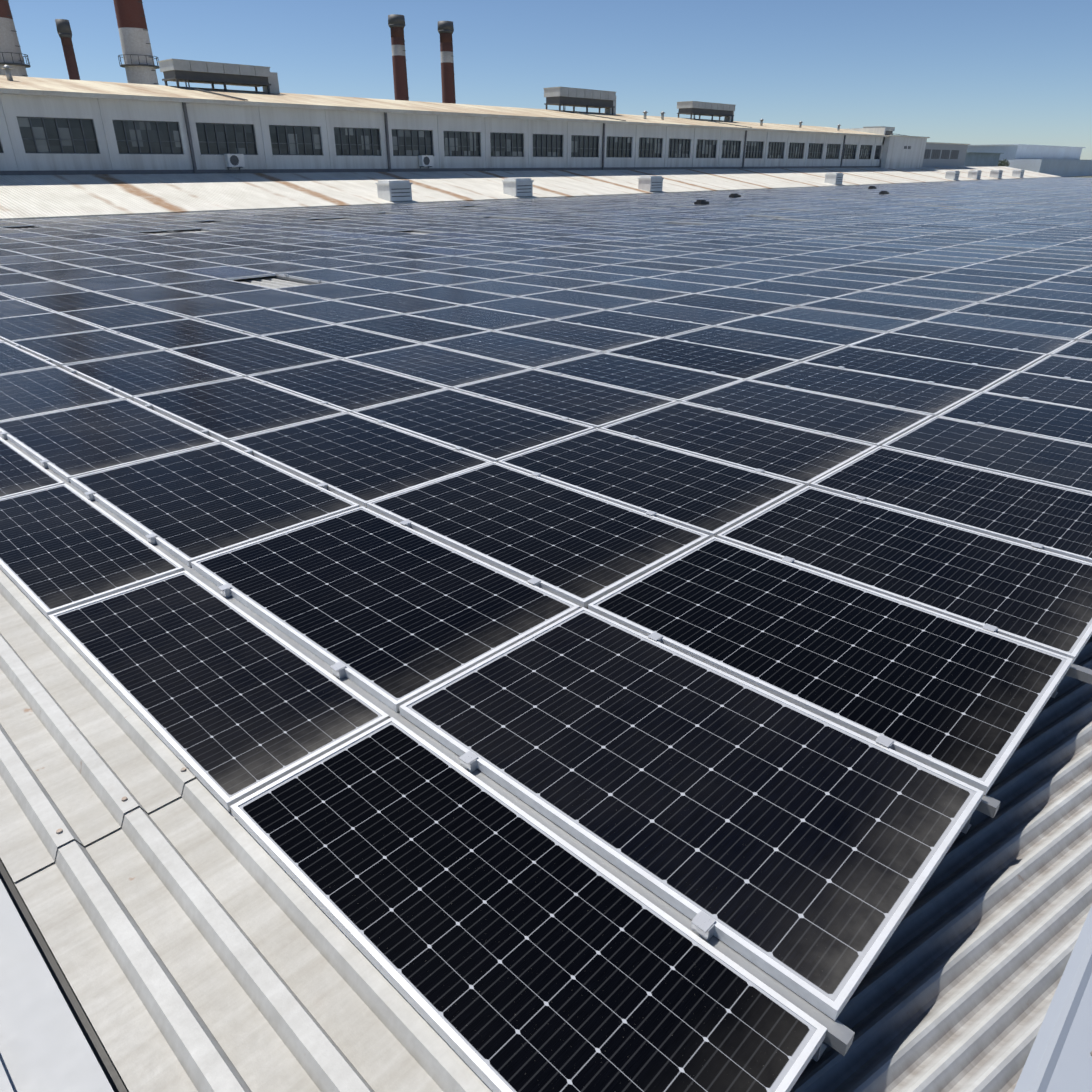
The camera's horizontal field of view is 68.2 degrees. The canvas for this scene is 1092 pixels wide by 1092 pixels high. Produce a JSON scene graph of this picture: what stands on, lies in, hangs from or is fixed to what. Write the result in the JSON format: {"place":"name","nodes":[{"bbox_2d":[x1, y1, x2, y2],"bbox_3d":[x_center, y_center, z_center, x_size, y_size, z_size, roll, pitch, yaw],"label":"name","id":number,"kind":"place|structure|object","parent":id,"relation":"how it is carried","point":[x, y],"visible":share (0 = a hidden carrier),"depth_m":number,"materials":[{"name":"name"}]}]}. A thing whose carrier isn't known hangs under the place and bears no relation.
{"place":"outdoors","nodes":[
{"label":"outdoors","id":0,"kind":"place"},
{"bbox_2d":[0,861,126,1091],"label":"roof edge flashing","id":1,"kind":"object","parent":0,"point":[49,1041],"depth_m":1.93,"materials":[{"name":"white metal"}]},
{"bbox_2d":[0,176,1091,1091],"bbox_3d":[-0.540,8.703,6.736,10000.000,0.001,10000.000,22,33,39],"label":"ground","id":2,"kind":"structure","parent":0,"point":[150,812],"depth_m":12.59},
{"bbox_2d":[0,0,30,76],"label":"chimney","id":3,"kind":"object","parent":2,"relation":"on","point":[11,56],"visible":0.25,"depth_m":62.73,"materials":[{"name":"paint"}]},
{"bbox_2d":[55,19,79,79],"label":"chimney","id":4,"kind":"object","parent":2,"relation":"on","point":[64,31],"visible":0.35,"depth_m":66.03,"materials":[{"name":"brick"}]},
{"bbox_2d":[113,0,159,84],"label":"chimney","id":5,"kind":"object","parent":2,"relation":"on","point":[139,66],"visible":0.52,"depth_m":68.87,"materials":[{"name":"paint"}]},
{"bbox_2d":[388,14,408,100],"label":"chimney","id":6,"kind":"object","parent":2,"relation":"on","point":[396,23],"visible":0.44,"depth_m":97.55,"materials":[{"name":"brick"}]},
{"bbox_2d":[438,21,455,103],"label":"chimney","id":7,"kind":"object","parent":2,"relation":"on","point":[445,29],"visible":0.42,"depth_m":102.49,"materials":[{"name":"brick"}]},
{"bbox_2d":[0,75,969,174],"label":"factory hall","id":8,"kind":"structure","parent":2,"relation":"on","point":[50,126],"depth_m":45.06,"materials":[{"name":"white metal"}]},
{"bbox_2d":[157,59,279,100],"bbox_3d":[-15.676,-24.559,42.822,7.583,2.118,6.290,22,33,39],"label":"rooftop unit","id":9,"kind":"object","parent":8,"relation":"on","point":[177,71],"visible":0.81,"depth_m":43.49,"materials":[{"name":"grey metal"}]},
{"bbox_2d":[224,154,244,172],"bbox_3d":[-15.440,-18.966,39.999,0.424,0.880,0.840,22,33,39],"label":"outdoor ac unit","id":10,"kind":"object","parent":8,"relation":"attached to","point":[234,160],"visible":0.92,"depth_m":39.78,"materials":[{"name":"white metal"}]},
{"bbox_2d":[1,65,840,130],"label":"roof vents","id":11,"kind":"object","parent":8,"relation":"on","point":[7,68],"visible":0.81,"depth_m":64.44,"materials":[{"name":"grey metal"}]},
{"bbox_2d":[418,155,433,171],"bbox_3d":[-7.125,-22.679,47.815,0.424,0.880,0.840,22,33,39],"label":"outdoor ac unit","id":12,"kind":"object","parent":8,"relation":"attached to","point":[426,160],"visible":0.9,"depth_m":47.57,"materials":[{"name":"white metal"}]},
{"bbox_2d":[543,87,625,120],"bbox_3d":[5.076,-33.970,62.259,7.583,2.438,7.390,22,33,39],"label":"rooftop unit","id":13,"kind":"object","parent":8,"relation":"on","point":[574,97],"visible":0.81,"depth_m":62.56,"materials":[{"name":"grey metal"}]},
{"bbox_2d":[677,101,751,127],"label":"rooftop unit","id":14,"kind":"object","parent":8,"relation":"on","point":[719,110],"visible":0.81,"depth_m":73.94,"materials":[{"name":"grey metal"}]},
{"bbox_2d":[863,126,907,135],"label":"rooftop unit","id":15,"kind":"object","parent":8,"relation":"on","point":[889,130],"visible":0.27,"depth_m":94.83,"materials":[{"name":"grey metal"}]},
{"bbox_2d":[964,152,1003,166],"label":"distant sheds","id":16,"kind":"object","parent":2,"relation":"on","point":[978,159],"visible":0.32,"depth_m":617.71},
{"bbox_2d":[998,159,1009,166],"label":"tree","id":17,"kind":"object","parent":2,"relation":"on","point":[1004,162],"visible":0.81,"depth_m":663.39,"materials":[{"name":"green plant"}]},
{"bbox_2d":[8,0,1091,159],"label":"sky","id":18,"kind":"structure","parent":0,"point":[972,72],"materials":[{"name":"blue"}]},
{"bbox_2d":[190,635,1091,1091],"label":"corrugated roof","id":19,"kind":"object","parent":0,"point":[958,987],"depth_m":2.27,"materials":[{"name":"white metal"}]},
{"bbox_2d":[0,569,195,881],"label":"roof sheet","id":20,"kind":"object","parent":19,"relation":"on","point":[84,749],"visible":0.02,"depth_m":2.81,"materials":[{"name":"white metal"}]},
{"bbox_2d":[56,767,185,833],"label":"screws","id":21,"kind":"object","parent":19,"relation":"on","point":[125,798],"visible":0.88,"depth_m":2.55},
{"bbox_2d":[3,206,488,228],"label":"roof sheet","id":22,"kind":"object","parent":19,"relation":"on","point":[23,227],"depth_m":25.41,"materials":[{"name":"grey metal"}]},
{"bbox_2d":[198,213,383,223],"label":"roof sheet","id":23,"kind":"object","parent":19,"relation":"on","point":[309,220],"depth_m":28.71,"materials":[{"name":"grey metal"}]},
{"bbox_2d":[14,607,587,1091],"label":"roof sheet","id":24,"kind":"object","parent":19,"relation":"on","point":[196,939],"visible":0.06,"depth_m":2.05,"materials":[{"name":"white metal"}]},
{"bbox_2d":[138,206,681,234],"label":"roof sheet","id":25,"kind":"object","parent":19,"relation":"on","point":[181,231],"depth_m":23.74,"materials":[{"name":"grey metal"}]},
{"bbox_2d":[395,218,538,231],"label":"roof sheet","id":26,"kind":"object","parent":19,"relation":"on","point":[496,218],"depth_m":28.53,"materials":[{"name":"white metal"}]},
{"bbox_2d":[0,166,1060,219],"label":"lean to roof","id":27,"kind":"object","parent":19,"relation":"on","point":[42,196],"visible":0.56,"depth_m":40.56,"materials":[{"name":"white metal"}]},
{"bbox_2d":[375,180,412,200],"bbox_3d":[-7.380,-17.318,39.270,1.100,0.900,1.400,22,33,39],"label":"roof vent","id":28,"kind":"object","parent":27,"relation":"on","point":[394,190],"depth_m":38.89,"materials":[{"name":"white metal"}]},
{"bbox_2d":[502,178,533,195],"bbox_3d":[-1.559,-19.917,44.741,1.100,0.900,1.400,22,33,39],"label":"roof vent","id":29,"kind":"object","parent":27,"relation":"on","point":[517,186],"depth_m":44.36,"materials":[{"name":"white metal"}]},
{"bbox_2d":[637,176,663,190],"bbox_3d":[6.825,-23.661,52.621,1.100,0.900,1.400,22,33,39],"label":"roof vent","id":30,"kind":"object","parent":27,"relation":"on","point":[650,183],"depth_m":52.23,"materials":[{"name":"white metal"}]},
{"bbox_2d":[824,173,843,183],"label":"roof vent","id":31,"kind":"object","parent":27,"relation":"on","point":[833,178],"depth_m":69.15,"materials":[{"name":"white metal"}]},
{"bbox_2d":[945,171,959,179],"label":"roof vent","id":32,"kind":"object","parent":27,"relation":"on","point":[952,175],"depth_m":87.38,"materials":[{"name":"white metal"}]},
{"bbox_2d":[967,170,981,178],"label":"roof vent","id":33,"kind":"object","parent":27,"relation":"on","point":[974,174],"depth_m":91.92,"materials":[{"name":"white metal"}]},
{"bbox_2d":[989,170,1002,177],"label":"roof vent","id":34,"kind":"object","parent":27,"relation":"on","point":[995,173],"depth_m":96.81,"materials":[{"name":"grey metal"}]},
{"bbox_2d":[1012,170,1023,176],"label":"roof vent","id":35,"kind":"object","parent":27,"relation":"on","point":[1017,173],"depth_m":102.36,"materials":[{"name":"grey metal"}]},
{"bbox_2d":[0,196,1091,1061],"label":"mounting rails","id":36,"kind":"object","parent":19,"relation":"on","point":[838,1034],"visible":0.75,"depth_m":2.74,"materials":[{"name":"metal"}]},
{"bbox_2d":[0,177,1091,1091],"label":"solar panel array","id":37,"kind":"object","parent":36,"relation":"on","point":[746,781],"visible":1,"depth_m":4.04,"materials":[{"name":"glass"}]},
{"bbox_2d":[694,186,888,204],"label":"tool bags on panels","id":38,"kind":"object","parent":37,"relation":"on","point":[699,202],"visible":1,"depth_m":45.36,"materials":[{"name":"black fabric"}]},
{"bbox_2d":[403,209,790,233],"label":"roof sheet","id":39,"kind":"object","parent":19,"relation":"on","point":[430,233],"depth_m":23.52,"materials":[{"name":"grey metal"}]},
{"bbox_2d":[234,209,962,288],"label":"roof sheet","id":40,"kind":"object","parent":19,"relation":"on","point":[271,282],"depth_m":13.78,"materials":[{"name":"white metal"}]},
{"bbox_2d":[1013,906,1091,1091],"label":"flashing","id":41,"kind":"object","parent":19,"relation":"on","point":[1059,1058],"visible":1,"depth_m":2.00,"materials":[{"name":"white metal"}]},
{"bbox_2d":[967,144,1091,176],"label":"distant warehouse","id":42,"kind":"structure","parent":0,"point":[1063,161],"depth_m":685.04,"materials":[{"name":"grey metal"}]}
]}

